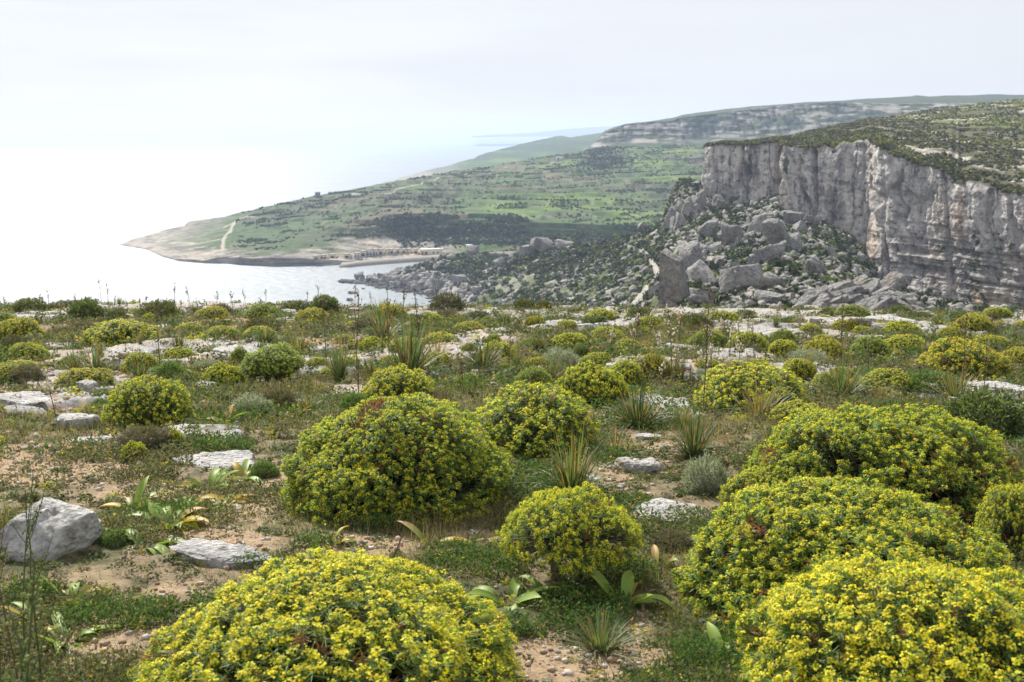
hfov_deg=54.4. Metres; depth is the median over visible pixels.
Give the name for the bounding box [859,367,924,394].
spurge bush
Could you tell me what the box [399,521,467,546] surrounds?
squill plant
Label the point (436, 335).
spurge bush
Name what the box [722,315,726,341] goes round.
dry stalk
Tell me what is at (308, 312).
spurge bush
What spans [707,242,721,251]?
boulder
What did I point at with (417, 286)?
boulder
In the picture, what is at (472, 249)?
boulder
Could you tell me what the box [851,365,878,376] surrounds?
cushion shrub
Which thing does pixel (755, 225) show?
boulder
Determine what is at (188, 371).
spurge bush
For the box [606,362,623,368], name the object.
rock
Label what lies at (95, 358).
strap leaved tuft
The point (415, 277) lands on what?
boulder
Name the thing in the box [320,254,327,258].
boathouse
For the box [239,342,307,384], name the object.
spurge bush
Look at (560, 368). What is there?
strap leaved tuft
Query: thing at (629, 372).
spurge bush
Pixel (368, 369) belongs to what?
strap leaved tuft
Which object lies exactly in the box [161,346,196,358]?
spurge bush
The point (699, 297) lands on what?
boulder
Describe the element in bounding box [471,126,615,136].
coast
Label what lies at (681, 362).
asphodel stalk
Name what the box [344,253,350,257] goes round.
boathouse
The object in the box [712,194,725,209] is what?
boulder
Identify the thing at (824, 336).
spurge bush
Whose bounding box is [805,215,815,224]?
boulder
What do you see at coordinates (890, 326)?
spurge bush
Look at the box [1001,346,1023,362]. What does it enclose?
spurge bush
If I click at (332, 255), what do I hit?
boathouse
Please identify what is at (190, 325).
spurge bush
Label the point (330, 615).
spurge bush
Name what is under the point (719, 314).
spurge bush
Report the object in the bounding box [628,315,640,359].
dry stalk
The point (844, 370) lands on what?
spurge bush
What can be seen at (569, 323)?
spurge bush
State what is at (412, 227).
hillside scrub
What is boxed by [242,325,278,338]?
spurge bush
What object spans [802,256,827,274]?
boulder
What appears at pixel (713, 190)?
boulder
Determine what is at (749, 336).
spurge bush
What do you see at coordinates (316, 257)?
boathouse
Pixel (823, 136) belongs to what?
clifftop scrub
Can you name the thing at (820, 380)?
spurge bush
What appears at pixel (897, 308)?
dark shrub
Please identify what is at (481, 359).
strap leaved tuft
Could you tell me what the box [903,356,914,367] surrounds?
strap leaved tuft
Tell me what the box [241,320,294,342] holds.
strap leaved tuft
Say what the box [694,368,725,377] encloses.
cushion shrub
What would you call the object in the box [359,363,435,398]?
spurge bush
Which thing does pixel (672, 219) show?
boulder
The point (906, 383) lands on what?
strap leaved tuft
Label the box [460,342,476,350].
spurge bush
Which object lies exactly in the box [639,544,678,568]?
squill plant
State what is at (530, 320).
spurge bush
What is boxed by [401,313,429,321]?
dark shrub
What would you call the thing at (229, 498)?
squill plant
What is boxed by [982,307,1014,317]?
spurge bush
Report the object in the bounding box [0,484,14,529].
strap leaved tuft
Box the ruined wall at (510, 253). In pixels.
[480,250,519,256]
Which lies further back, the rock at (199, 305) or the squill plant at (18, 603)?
the rock at (199, 305)
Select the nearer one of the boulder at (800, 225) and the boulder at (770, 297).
the boulder at (770, 297)
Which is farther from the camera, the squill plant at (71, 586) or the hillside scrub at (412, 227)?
the hillside scrub at (412, 227)
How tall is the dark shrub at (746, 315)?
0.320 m
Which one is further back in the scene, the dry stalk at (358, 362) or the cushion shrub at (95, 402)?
the dry stalk at (358, 362)
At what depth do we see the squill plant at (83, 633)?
3.31 m
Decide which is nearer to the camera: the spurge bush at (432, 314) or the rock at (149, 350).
the rock at (149, 350)
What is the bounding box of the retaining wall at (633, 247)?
[616,240,647,254]
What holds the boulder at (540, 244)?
on the boulder slope
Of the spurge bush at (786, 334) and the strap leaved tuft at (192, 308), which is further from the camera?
the strap leaved tuft at (192, 308)
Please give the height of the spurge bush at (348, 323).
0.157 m
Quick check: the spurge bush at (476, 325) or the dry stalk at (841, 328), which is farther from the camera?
the spurge bush at (476, 325)
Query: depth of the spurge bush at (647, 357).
11.21 m
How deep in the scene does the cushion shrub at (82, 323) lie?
18.38 m
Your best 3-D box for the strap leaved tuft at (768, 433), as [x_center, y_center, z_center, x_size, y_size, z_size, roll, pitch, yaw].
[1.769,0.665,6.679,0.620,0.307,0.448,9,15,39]
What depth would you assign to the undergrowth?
8.37 m
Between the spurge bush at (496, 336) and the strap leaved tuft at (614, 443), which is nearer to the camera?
the strap leaved tuft at (614, 443)
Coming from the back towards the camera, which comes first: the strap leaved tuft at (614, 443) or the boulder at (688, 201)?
the boulder at (688, 201)
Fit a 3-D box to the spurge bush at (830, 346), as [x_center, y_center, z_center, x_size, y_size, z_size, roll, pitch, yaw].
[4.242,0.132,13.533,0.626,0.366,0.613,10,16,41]
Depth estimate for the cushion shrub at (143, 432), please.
6.25 m
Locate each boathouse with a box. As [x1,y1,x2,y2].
[313,255,320,259]
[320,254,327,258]
[329,253,336,257]
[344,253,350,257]
[354,252,360,256]
[360,250,365,255]
[366,249,372,255]
[373,248,378,255]
[378,249,383,254]
[413,248,418,253]
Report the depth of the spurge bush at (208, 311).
23.06 m
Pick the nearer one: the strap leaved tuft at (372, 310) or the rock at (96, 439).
the rock at (96, 439)
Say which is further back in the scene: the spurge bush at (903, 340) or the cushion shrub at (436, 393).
the spurge bush at (903, 340)
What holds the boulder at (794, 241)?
on the boulder slope
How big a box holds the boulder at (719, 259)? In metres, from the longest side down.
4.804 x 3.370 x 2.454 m
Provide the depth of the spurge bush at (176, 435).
6.33 m
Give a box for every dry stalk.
[0,487,18,679]
[149,298,162,365]
[316,296,332,362]
[351,359,361,392]
[353,286,363,371]
[378,323,384,351]
[383,289,396,358]
[392,530,405,558]
[396,286,409,349]
[402,349,407,366]
[411,292,422,351]
[459,359,464,392]
[507,335,512,356]
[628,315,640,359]
[678,311,683,340]
[699,285,717,410]
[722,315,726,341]
[837,314,843,347]
[840,295,850,365]
[855,304,862,332]
[866,344,873,377]
[917,360,924,375]
[960,313,984,393]
[983,344,990,386]
[992,321,999,349]
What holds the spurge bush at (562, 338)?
on the ground at (102, 574)
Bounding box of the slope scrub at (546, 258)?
[397,176,1023,313]
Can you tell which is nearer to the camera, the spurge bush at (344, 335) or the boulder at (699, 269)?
the spurge bush at (344, 335)
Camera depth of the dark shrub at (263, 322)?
17.12 m
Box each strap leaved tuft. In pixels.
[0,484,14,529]
[59,348,95,371]
[62,341,116,368]
[91,339,113,357]
[114,354,169,380]
[125,328,147,344]
[164,325,194,348]
[189,300,195,310]
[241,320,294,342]
[268,325,320,352]
[285,392,323,408]
[296,314,306,327]
[311,327,364,382]
[350,295,406,319]
[353,304,401,339]
[357,353,377,377]
[361,303,454,371]
[422,331,455,358]
[440,308,474,327]
[445,335,509,371]
[484,305,519,323]
[506,345,524,365]
[510,418,646,496]
[518,305,547,319]
[530,330,548,352]
[533,333,548,351]
[542,353,561,378]
[545,605,659,664]
[552,356,564,374]
[576,421,649,457]
[596,330,607,340]
[598,376,693,432]
[643,358,657,372]
[645,346,667,376]
[645,403,731,461]
[656,400,713,429]
[665,350,693,382]
[718,374,801,418]
[726,310,749,321]
[747,417,779,443]
[771,309,782,325]
[805,355,884,395]
[806,347,819,365]
[815,325,823,334]
[826,306,837,316]
[865,379,904,403]
[899,340,934,352]
[901,373,912,391]
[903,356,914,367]
[912,307,954,324]
[918,365,986,398]
[975,322,1023,342]
[984,363,996,380]
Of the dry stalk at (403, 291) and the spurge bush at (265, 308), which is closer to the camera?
the dry stalk at (403, 291)
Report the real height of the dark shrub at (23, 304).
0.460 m
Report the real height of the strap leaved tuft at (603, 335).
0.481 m
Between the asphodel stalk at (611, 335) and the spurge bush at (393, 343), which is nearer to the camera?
the asphodel stalk at (611, 335)
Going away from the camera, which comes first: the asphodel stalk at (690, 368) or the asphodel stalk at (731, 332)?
the asphodel stalk at (690, 368)
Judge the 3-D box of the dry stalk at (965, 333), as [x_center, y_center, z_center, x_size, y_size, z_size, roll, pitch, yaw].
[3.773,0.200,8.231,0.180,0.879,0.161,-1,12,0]
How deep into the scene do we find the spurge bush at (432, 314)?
21.43 m
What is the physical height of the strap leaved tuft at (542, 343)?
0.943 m
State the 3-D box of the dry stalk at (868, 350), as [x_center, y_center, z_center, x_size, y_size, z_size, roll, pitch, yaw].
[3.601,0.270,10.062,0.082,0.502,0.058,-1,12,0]
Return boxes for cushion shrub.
[5,362,48,384]
[17,491,40,501]
[67,320,95,333]
[86,398,109,408]
[96,527,132,547]
[112,424,177,452]
[145,358,187,381]
[190,357,220,372]
[229,392,276,417]
[247,459,280,478]
[251,385,299,409]
[337,391,371,411]
[426,389,451,400]
[435,307,461,319]
[542,347,586,368]
[651,527,695,551]
[680,453,731,496]
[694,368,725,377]
[731,339,758,348]
[785,347,831,363]
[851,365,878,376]
[897,368,969,394]
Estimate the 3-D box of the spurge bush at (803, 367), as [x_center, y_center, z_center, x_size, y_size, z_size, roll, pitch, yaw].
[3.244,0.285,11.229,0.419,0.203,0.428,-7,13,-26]
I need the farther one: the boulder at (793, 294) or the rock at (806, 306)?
the boulder at (793, 294)
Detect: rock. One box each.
[0,391,49,405]
[0,497,101,561]
[46,342,70,346]
[54,413,100,429]
[70,436,115,442]
[76,379,98,390]
[108,347,161,353]
[169,538,278,568]
[172,450,254,469]
[187,304,202,311]
[196,381,214,387]
[211,344,257,353]
[281,309,298,315]
[310,345,332,352]
[577,323,593,325]
[586,475,599,484]
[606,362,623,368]
[618,460,658,473]
[633,498,710,524]
[635,433,660,439]
[737,353,755,357]
[805,305,820,309]
[809,316,832,323]
[820,319,836,323]
[865,315,915,321]
[972,381,1023,392]
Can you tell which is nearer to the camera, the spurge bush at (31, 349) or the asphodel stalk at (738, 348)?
the asphodel stalk at (738, 348)
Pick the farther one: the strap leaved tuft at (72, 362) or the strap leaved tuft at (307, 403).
the strap leaved tuft at (72, 362)
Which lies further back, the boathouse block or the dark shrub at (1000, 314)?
the boathouse block
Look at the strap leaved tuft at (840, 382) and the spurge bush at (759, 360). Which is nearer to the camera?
the strap leaved tuft at (840, 382)
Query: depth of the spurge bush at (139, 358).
11.58 m
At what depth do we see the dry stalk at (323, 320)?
11.28 m
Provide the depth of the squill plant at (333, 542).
4.21 m
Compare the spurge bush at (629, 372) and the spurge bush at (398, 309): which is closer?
the spurge bush at (629, 372)
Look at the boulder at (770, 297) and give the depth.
139.54 m
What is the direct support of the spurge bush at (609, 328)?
on the ground at (102, 574)
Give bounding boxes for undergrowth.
[0,298,1023,681]
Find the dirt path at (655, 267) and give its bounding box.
[649,259,658,275]
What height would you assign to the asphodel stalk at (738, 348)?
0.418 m
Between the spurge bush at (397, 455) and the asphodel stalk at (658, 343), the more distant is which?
the asphodel stalk at (658, 343)
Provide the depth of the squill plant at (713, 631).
3.21 m
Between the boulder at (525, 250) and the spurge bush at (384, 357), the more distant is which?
the boulder at (525, 250)
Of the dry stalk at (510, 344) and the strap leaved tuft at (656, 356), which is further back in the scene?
the dry stalk at (510, 344)
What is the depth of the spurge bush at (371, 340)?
15.30 m
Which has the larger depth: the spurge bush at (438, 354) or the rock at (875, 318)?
the rock at (875, 318)
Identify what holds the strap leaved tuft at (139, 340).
on the ground at (102, 574)
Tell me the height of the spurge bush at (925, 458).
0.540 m
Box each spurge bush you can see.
[0,312,17,321]
[0,316,44,338]
[0,359,39,379]
[5,342,48,360]
[53,367,115,387]
[56,355,84,365]
[79,318,162,345]
[100,373,196,427]
[119,351,160,372]
[120,440,149,463]
[122,546,527,681]
[141,312,158,319]
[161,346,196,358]
[166,427,185,446]
[168,369,199,380]
[174,322,202,333]
[195,305,230,318]
[200,361,248,385]
[202,325,241,338]
[229,345,249,363]
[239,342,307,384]
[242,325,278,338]
[243,302,283,317]
[278,392,514,526]
[295,307,330,320]
[306,357,328,365]
[315,366,333,378]
[335,334,352,342]
[344,356,355,365]
[345,321,354,326]
[358,336,385,350]
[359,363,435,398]
[366,368,383,379]
[371,303,407,317]
[378,353,400,363]
[386,336,423,350]
[420,351,451,365]
[421,311,443,322]
[421,331,453,344]
[450,373,486,383]
[453,321,484,332]
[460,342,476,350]
[470,378,600,458]
[481,339,516,359]
[482,332,503,342]
[493,481,647,583]
[512,365,554,387]
[516,337,545,347]
[523,356,548,367]
[524,315,545,325]
[547,332,589,346]
[552,360,634,407]
[555,319,576,327]
[580,352,612,366]
[585,308,620,320]
[591,326,624,339]
[608,358,645,386]
[615,338,640,346]
[630,353,674,376]
[633,315,663,328]
[668,473,1023,640]
[689,328,726,346]
[693,358,718,367]
[693,360,809,410]
[705,310,738,320]
[716,465,797,506]
[726,330,770,349]
[732,548,1023,681]
[742,358,768,364]
[742,401,1023,526]
[766,399,823,422]
[767,327,800,343]
[767,339,800,358]
[781,358,817,377]
[799,323,818,331]
[803,338,846,362]
[809,371,847,389]
[812,334,833,341]
[829,319,859,331]
[832,366,854,373]
[833,304,870,316]
[848,334,891,356]
[852,325,872,333]
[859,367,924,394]
[882,320,922,333]
[884,334,926,351]
[913,336,1012,378]
[938,326,964,336]
[951,312,997,332]
[972,481,1023,561]
[974,334,1009,348]
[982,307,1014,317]
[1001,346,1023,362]
[1013,320,1023,327]
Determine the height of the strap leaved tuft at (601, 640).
0.276 m
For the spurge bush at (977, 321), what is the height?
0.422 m
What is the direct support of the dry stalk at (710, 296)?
on the ground at (102, 574)
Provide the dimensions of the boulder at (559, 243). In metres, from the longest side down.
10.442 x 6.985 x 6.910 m
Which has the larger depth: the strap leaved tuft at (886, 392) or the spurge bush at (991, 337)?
the spurge bush at (991, 337)
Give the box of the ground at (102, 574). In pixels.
[0,302,1023,681]
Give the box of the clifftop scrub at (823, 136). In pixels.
[703,99,1023,195]
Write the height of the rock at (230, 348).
0.307 m
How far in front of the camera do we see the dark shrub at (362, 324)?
19.36 m
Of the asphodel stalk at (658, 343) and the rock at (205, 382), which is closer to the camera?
the rock at (205, 382)
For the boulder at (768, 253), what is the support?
on the boulder slope
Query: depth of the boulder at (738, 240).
289.51 m
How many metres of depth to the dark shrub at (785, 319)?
21.77 m
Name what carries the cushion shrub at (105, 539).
on the ground at (102, 574)
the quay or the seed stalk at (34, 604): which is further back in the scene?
the quay
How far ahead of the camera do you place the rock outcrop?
121.64 m
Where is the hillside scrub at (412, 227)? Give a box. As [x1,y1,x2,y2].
[227,144,704,249]
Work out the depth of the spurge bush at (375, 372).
11.03 m
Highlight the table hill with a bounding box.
[583,94,1023,150]
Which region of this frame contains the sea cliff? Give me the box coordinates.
[701,139,1023,308]
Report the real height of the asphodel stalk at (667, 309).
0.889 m
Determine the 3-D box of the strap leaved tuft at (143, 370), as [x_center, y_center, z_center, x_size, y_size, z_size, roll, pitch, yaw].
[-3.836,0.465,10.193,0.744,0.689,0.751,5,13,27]
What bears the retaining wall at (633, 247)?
on the boulder slope
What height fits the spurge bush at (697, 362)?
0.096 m
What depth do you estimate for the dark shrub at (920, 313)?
25.34 m
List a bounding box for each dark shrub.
[0,334,34,348]
[11,296,47,312]
[47,299,78,309]
[67,296,113,320]
[104,308,132,319]
[139,298,184,319]
[210,303,234,315]
[242,314,284,333]
[260,301,281,312]
[279,299,311,310]
[308,293,339,313]
[347,317,386,331]
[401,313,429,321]
[426,291,467,310]
[466,310,489,319]
[514,297,534,309]
[535,300,552,308]
[572,344,590,357]
[579,315,607,323]
[626,306,651,317]
[681,312,714,329]
[735,309,757,318]
[777,315,805,322]
[819,307,836,314]
[849,318,873,325]
[888,304,910,312]
[906,310,932,318]
[920,383,1023,436]
[936,309,987,322]
[986,312,1008,318]
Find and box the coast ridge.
[382,133,601,183]
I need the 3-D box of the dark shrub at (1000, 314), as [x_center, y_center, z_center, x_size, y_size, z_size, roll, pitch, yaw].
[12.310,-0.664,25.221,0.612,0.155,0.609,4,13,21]
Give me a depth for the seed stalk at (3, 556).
2.46 m
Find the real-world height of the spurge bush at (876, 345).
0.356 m
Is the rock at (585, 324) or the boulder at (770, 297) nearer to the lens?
the rock at (585, 324)
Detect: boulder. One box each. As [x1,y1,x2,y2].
[354,272,363,278]
[371,276,378,282]
[393,278,400,286]
[412,273,419,280]
[412,284,422,290]
[429,278,443,289]
[450,274,465,283]
[465,245,478,254]
[471,286,481,294]
[494,257,504,267]
[519,245,537,255]
[529,237,552,251]
[554,239,573,249]
[637,222,649,231]
[648,282,658,293]
[658,249,688,308]
[662,211,670,230]
[669,206,678,216]
[669,216,675,230]
[675,212,685,227]
[677,202,683,213]
[677,240,705,268]
[681,205,691,216]
[684,197,695,214]
[687,259,714,282]
[688,288,714,305]
[694,203,702,213]
[695,190,705,209]
[697,218,718,237]
[704,180,714,196]
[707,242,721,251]
[708,181,717,197]
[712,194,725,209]
[714,254,724,265]
[718,263,763,293]
[720,222,743,245]
[729,261,740,266]
[733,236,741,247]
[735,204,743,208]
[746,214,766,232]
[746,256,759,264]
[752,239,787,262]
[754,290,785,303]
[761,272,784,289]
[762,218,787,244]
[780,209,804,223]
[786,232,803,249]
[790,292,795,299]
[791,220,807,231]
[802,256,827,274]
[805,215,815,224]
[816,216,821,223]
[818,229,828,234]
[827,246,834,256]
[838,263,847,271]
[857,251,864,263]
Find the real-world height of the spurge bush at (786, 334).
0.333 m
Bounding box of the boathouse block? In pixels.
[420,248,442,254]
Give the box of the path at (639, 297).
[631,283,648,304]
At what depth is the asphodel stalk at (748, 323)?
18.71 m
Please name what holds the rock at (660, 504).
on the ground at (102, 574)
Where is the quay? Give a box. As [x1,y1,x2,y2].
[339,254,443,266]
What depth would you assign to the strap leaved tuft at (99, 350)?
13.09 m
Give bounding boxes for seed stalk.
[0,541,10,681]
[2,557,57,681]
[8,490,52,671]
[22,474,43,667]
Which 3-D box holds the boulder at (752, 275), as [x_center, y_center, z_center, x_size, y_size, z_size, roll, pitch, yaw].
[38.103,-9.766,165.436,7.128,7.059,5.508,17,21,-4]
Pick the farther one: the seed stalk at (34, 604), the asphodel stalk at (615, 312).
the asphodel stalk at (615, 312)
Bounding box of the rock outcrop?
[792,271,924,310]
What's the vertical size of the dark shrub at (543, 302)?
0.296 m
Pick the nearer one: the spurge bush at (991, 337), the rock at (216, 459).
the rock at (216, 459)
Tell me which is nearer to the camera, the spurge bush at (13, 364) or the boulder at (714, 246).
the spurge bush at (13, 364)
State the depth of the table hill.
1427.71 m
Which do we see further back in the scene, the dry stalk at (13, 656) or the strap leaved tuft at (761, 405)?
the strap leaved tuft at (761, 405)
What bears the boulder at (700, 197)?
on the boulder slope
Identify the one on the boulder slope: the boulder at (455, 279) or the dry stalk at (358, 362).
the boulder at (455, 279)
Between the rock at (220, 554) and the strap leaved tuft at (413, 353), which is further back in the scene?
the strap leaved tuft at (413, 353)
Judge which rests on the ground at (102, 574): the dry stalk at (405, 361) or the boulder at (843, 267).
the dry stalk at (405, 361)
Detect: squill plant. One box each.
[1,601,79,627]
[38,575,108,607]
[40,611,121,654]
[100,476,171,510]
[121,528,185,554]
[126,502,209,532]
[171,494,226,509]
[180,466,238,489]
[207,404,247,423]
[208,493,260,505]
[217,459,275,482]
[306,525,356,553]
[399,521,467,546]
[466,577,558,611]
[519,574,588,595]
[586,565,676,610]
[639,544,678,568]
[694,622,744,669]
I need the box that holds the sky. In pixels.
[0,0,1023,144]
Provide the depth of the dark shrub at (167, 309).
23.42 m
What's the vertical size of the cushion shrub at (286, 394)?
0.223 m
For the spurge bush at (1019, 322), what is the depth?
21.43 m
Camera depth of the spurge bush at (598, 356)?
12.12 m
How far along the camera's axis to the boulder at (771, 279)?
164.70 m
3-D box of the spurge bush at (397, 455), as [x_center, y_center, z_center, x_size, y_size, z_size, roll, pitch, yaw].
[-0.585,0.551,5.023,1.216,0.629,1.138,-1,12,0]
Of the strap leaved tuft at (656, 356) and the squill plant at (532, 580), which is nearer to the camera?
the squill plant at (532, 580)
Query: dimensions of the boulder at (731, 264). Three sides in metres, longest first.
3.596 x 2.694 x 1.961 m
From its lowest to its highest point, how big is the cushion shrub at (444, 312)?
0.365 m
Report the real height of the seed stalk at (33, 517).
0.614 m
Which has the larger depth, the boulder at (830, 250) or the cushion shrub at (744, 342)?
the boulder at (830, 250)
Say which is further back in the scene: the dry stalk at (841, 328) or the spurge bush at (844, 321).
the spurge bush at (844, 321)
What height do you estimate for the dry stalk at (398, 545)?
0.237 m
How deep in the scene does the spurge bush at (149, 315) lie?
22.33 m
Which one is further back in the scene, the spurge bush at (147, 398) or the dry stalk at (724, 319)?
the dry stalk at (724, 319)
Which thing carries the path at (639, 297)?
on the boulder slope
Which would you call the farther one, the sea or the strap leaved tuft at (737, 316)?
the sea
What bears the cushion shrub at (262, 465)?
on the ground at (102, 574)
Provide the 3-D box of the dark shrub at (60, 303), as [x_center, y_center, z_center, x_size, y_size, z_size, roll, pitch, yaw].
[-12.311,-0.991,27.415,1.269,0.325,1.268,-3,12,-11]
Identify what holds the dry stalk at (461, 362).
on the ground at (102, 574)
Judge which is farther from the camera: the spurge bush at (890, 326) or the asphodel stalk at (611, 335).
the spurge bush at (890, 326)
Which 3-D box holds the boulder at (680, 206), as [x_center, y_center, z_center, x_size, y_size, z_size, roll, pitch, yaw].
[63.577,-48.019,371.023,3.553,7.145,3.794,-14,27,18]
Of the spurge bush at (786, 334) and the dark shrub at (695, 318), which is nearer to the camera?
the spurge bush at (786, 334)
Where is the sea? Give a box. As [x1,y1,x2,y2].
[0,137,549,307]
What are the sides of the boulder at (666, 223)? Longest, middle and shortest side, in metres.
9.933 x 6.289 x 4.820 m
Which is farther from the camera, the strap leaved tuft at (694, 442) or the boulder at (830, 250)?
the boulder at (830, 250)
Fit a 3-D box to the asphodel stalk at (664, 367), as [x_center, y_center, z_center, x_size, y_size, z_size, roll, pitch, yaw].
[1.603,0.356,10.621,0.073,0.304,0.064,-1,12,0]
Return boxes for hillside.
[118,145,705,265]
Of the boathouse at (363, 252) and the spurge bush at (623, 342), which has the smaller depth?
the spurge bush at (623, 342)
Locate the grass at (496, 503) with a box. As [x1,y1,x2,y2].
[0,299,1023,681]
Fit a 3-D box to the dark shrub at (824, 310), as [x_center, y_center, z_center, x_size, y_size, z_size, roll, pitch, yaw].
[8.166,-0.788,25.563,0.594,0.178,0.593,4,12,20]
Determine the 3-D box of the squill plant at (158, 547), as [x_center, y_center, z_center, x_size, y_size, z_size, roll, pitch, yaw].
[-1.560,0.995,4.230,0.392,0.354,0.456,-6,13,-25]
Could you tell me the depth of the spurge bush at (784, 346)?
13.96 m
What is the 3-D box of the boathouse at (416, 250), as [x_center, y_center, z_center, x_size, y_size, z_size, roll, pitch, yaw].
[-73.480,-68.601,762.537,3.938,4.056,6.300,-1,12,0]
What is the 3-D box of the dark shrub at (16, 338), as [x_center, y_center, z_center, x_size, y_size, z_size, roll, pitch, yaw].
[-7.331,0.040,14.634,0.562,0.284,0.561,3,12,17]
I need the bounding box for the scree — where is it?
[337,180,1022,312]
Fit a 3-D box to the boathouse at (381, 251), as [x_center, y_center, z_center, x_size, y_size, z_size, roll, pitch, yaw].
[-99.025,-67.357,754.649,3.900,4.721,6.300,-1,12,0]
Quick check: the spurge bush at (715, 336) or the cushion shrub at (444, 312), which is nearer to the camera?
the spurge bush at (715, 336)
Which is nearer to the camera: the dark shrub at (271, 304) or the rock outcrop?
the dark shrub at (271, 304)
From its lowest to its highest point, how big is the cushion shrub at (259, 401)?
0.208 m
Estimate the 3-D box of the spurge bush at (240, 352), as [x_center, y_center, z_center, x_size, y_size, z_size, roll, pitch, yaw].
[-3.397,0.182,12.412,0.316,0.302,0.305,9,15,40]
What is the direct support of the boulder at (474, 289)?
on the boulder slope
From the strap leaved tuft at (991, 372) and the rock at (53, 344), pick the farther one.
the rock at (53, 344)
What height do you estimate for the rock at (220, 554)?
0.221 m
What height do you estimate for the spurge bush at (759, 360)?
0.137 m
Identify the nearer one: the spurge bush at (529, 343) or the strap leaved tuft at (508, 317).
the spurge bush at (529, 343)
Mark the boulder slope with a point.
(529, 278)
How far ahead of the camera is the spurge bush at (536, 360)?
11.84 m
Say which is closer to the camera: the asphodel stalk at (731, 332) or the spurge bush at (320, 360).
the spurge bush at (320, 360)
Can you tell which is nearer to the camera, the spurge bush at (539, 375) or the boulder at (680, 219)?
the spurge bush at (539, 375)
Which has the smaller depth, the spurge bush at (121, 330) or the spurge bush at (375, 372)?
the spurge bush at (375, 372)
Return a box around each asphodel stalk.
[41,368,55,417]
[609,330,615,344]
[613,307,617,339]
[637,354,643,365]
[649,309,655,337]
[656,334,662,353]
[659,361,665,384]
[662,304,681,378]
[673,345,679,370]
[680,359,684,379]
[688,364,692,380]
[697,350,702,368]
[704,347,711,366]
[708,342,713,375]
[719,317,725,345]
[727,325,734,356]
[735,336,743,365]
[745,315,750,330]
[746,351,750,361]
[749,319,753,352]
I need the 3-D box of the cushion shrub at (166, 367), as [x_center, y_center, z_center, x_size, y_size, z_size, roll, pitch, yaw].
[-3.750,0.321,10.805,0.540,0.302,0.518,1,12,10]
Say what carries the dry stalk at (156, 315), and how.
on the ground at (102, 574)
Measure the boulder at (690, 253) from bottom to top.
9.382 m
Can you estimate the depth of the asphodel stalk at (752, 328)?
13.71 m
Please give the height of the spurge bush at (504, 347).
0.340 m
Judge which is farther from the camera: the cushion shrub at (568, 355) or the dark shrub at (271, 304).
the dark shrub at (271, 304)
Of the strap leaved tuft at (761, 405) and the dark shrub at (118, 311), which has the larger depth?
the dark shrub at (118, 311)
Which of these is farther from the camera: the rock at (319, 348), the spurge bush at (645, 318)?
the spurge bush at (645, 318)
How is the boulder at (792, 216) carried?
on the boulder slope
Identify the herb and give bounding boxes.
[0,298,1023,681]
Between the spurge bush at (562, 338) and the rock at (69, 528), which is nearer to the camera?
the rock at (69, 528)
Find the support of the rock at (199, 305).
on the ground at (102, 574)
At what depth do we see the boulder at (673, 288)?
159.97 m
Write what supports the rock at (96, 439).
on the ground at (102, 574)
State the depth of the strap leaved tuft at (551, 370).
10.68 m
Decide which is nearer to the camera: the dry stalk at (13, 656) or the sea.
the dry stalk at (13, 656)
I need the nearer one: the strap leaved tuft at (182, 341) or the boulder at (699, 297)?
the strap leaved tuft at (182, 341)
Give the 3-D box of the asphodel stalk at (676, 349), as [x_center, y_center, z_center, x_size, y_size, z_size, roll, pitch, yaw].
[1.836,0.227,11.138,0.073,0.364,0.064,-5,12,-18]
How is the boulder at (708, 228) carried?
on the boulder slope
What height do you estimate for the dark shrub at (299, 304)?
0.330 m
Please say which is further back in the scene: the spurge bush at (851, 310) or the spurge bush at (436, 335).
the spurge bush at (851, 310)
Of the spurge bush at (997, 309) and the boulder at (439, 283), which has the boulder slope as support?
the boulder at (439, 283)
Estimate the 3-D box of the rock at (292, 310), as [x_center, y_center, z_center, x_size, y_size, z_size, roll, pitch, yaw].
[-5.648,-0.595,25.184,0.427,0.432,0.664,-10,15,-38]
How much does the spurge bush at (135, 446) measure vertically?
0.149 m
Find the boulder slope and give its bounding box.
[414,181,971,310]
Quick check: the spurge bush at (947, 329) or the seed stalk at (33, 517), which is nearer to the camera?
the seed stalk at (33, 517)
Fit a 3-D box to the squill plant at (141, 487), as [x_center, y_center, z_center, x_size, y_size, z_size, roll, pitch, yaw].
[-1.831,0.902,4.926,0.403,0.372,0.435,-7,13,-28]
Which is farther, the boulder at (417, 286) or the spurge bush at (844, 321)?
the boulder at (417, 286)
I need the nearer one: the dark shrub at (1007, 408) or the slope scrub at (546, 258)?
the dark shrub at (1007, 408)
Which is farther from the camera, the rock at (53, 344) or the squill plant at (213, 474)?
the rock at (53, 344)
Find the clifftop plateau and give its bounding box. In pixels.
[776,98,1023,194]
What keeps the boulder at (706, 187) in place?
on the boulder slope
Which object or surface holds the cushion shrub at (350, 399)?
on the ground at (102, 574)
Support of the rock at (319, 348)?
on the ground at (102, 574)
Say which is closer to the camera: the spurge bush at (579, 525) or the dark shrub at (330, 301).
the spurge bush at (579, 525)
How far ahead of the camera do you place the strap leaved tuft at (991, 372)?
11.69 m
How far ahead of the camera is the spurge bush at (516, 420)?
6.35 m
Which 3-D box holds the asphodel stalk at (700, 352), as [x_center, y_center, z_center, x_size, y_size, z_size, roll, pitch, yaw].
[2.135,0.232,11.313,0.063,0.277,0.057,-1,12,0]
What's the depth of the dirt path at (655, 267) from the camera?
316.35 m

